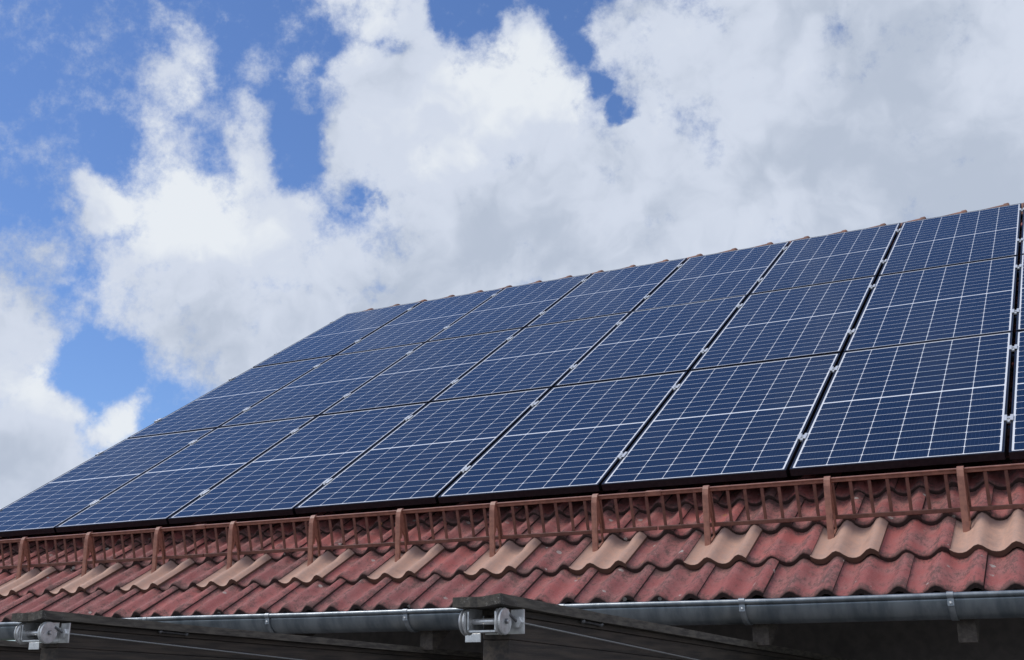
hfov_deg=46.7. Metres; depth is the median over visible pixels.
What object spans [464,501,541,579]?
snow guard holder
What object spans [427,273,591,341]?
solar panel
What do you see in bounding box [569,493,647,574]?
snow guard holder
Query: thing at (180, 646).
tension cable
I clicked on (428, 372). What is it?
solar panel
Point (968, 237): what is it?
solar panel
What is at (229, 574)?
snow guard holder
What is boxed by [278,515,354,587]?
snow guard holder
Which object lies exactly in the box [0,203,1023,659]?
house
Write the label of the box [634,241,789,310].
solar panel
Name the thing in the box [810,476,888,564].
snow guard holder
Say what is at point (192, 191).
sky
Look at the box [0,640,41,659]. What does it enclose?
pergola beam
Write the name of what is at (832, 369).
panel clamp
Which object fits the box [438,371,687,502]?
solar panel
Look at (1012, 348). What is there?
panel clamp
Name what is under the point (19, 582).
snow guard holder
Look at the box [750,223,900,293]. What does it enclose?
solar panel
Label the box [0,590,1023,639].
gutter
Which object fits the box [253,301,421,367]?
solar panel
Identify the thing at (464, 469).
panel clamp
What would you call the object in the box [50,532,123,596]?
snow guard holder
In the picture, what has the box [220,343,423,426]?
solar panel
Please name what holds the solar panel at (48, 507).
attached to the mounting rail
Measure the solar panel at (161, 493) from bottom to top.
0.040 m
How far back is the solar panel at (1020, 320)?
7.88 m
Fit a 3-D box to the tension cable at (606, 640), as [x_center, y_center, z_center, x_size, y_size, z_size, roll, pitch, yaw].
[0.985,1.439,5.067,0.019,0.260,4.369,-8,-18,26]
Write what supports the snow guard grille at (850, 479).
on the house
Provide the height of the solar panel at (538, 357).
0.042 m
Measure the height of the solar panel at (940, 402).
0.040 m
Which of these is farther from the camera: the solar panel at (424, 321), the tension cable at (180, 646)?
the solar panel at (424, 321)
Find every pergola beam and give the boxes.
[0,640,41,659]
[11,610,482,659]
[452,593,849,659]
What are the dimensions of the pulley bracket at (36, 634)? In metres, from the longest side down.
0.187 x 0.115 x 0.088 m
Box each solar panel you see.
[0,428,215,536]
[55,416,316,532]
[127,356,333,438]
[168,403,427,523]
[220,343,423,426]
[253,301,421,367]
[294,388,550,513]
[320,328,522,414]
[337,288,503,354]
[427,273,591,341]
[431,312,629,401]
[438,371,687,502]
[526,258,686,326]
[554,295,746,386]
[601,353,840,490]
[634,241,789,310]
[691,276,875,370]
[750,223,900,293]
[790,332,1012,475]
[844,256,1017,351]
[879,203,1021,275]
[1009,331,1023,459]
[1016,254,1023,331]
[1021,205,1023,254]
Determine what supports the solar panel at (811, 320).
attached to the mounting rail
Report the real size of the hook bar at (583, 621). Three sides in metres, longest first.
0.156 x 0.024 x 0.021 m
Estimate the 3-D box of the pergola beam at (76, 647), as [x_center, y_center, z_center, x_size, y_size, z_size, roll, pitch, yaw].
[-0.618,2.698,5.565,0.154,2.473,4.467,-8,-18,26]
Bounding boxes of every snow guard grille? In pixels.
[0,525,203,568]
[194,491,657,556]
[645,463,1023,529]
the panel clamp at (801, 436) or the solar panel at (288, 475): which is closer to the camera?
the panel clamp at (801, 436)
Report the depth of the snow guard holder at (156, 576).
7.44 m
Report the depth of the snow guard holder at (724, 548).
5.82 m
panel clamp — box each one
[321,478,332,484]
[460,466,470,473]
[616,452,626,459]
[671,384,679,390]
[797,433,807,441]
[829,366,837,372]
[1004,414,1012,422]
[1009,344,1016,351]
[1011,308,1018,314]
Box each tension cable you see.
[70,633,301,659]
[525,623,697,659]
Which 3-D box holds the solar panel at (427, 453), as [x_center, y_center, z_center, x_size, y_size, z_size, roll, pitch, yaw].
[-0.540,0.792,8.090,1.030,0.042,1.904,-8,14,26]
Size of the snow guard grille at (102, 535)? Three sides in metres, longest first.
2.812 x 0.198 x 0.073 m
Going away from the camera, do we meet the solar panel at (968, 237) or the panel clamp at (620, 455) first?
the panel clamp at (620, 455)
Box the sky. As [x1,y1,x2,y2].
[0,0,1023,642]
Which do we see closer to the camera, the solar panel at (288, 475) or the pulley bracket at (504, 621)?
the pulley bracket at (504, 621)
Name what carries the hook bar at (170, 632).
attached to the pergola beam at (76, 647)
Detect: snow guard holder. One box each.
[0,537,56,598]
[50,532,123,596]
[120,527,194,593]
[196,521,271,590]
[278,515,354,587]
[367,508,444,583]
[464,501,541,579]
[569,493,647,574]
[684,485,762,569]
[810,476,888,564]
[949,466,1023,557]
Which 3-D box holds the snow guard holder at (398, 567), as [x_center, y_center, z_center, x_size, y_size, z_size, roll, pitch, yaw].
[-0.578,1.209,6.671,0.309,0.440,0.386,-8,-18,26]
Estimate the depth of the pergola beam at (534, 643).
3.79 m
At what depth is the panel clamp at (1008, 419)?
6.01 m
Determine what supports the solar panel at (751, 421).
attached to the mounting rail
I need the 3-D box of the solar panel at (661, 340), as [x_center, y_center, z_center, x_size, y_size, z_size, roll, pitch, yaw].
[1.141,0.077,9.309,1.030,0.040,1.904,-8,14,26]
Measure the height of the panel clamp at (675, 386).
0.018 m
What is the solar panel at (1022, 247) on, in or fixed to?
attached to the mounting rail
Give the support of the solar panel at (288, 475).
attached to the mounting rail
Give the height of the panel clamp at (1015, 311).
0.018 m
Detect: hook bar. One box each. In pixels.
[157,630,187,635]
[579,619,603,626]
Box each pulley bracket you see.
[14,622,70,649]
[458,607,524,641]
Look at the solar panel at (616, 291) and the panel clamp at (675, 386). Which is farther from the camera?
the solar panel at (616, 291)
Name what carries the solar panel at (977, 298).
attached to the mounting rail
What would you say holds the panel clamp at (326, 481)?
attached to the mounting rail
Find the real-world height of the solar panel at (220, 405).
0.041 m
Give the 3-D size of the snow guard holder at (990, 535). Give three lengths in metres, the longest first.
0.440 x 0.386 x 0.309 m
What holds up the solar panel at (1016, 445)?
attached to the mounting rail
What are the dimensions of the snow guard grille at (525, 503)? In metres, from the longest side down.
3.072 x 0.201 x 0.076 m

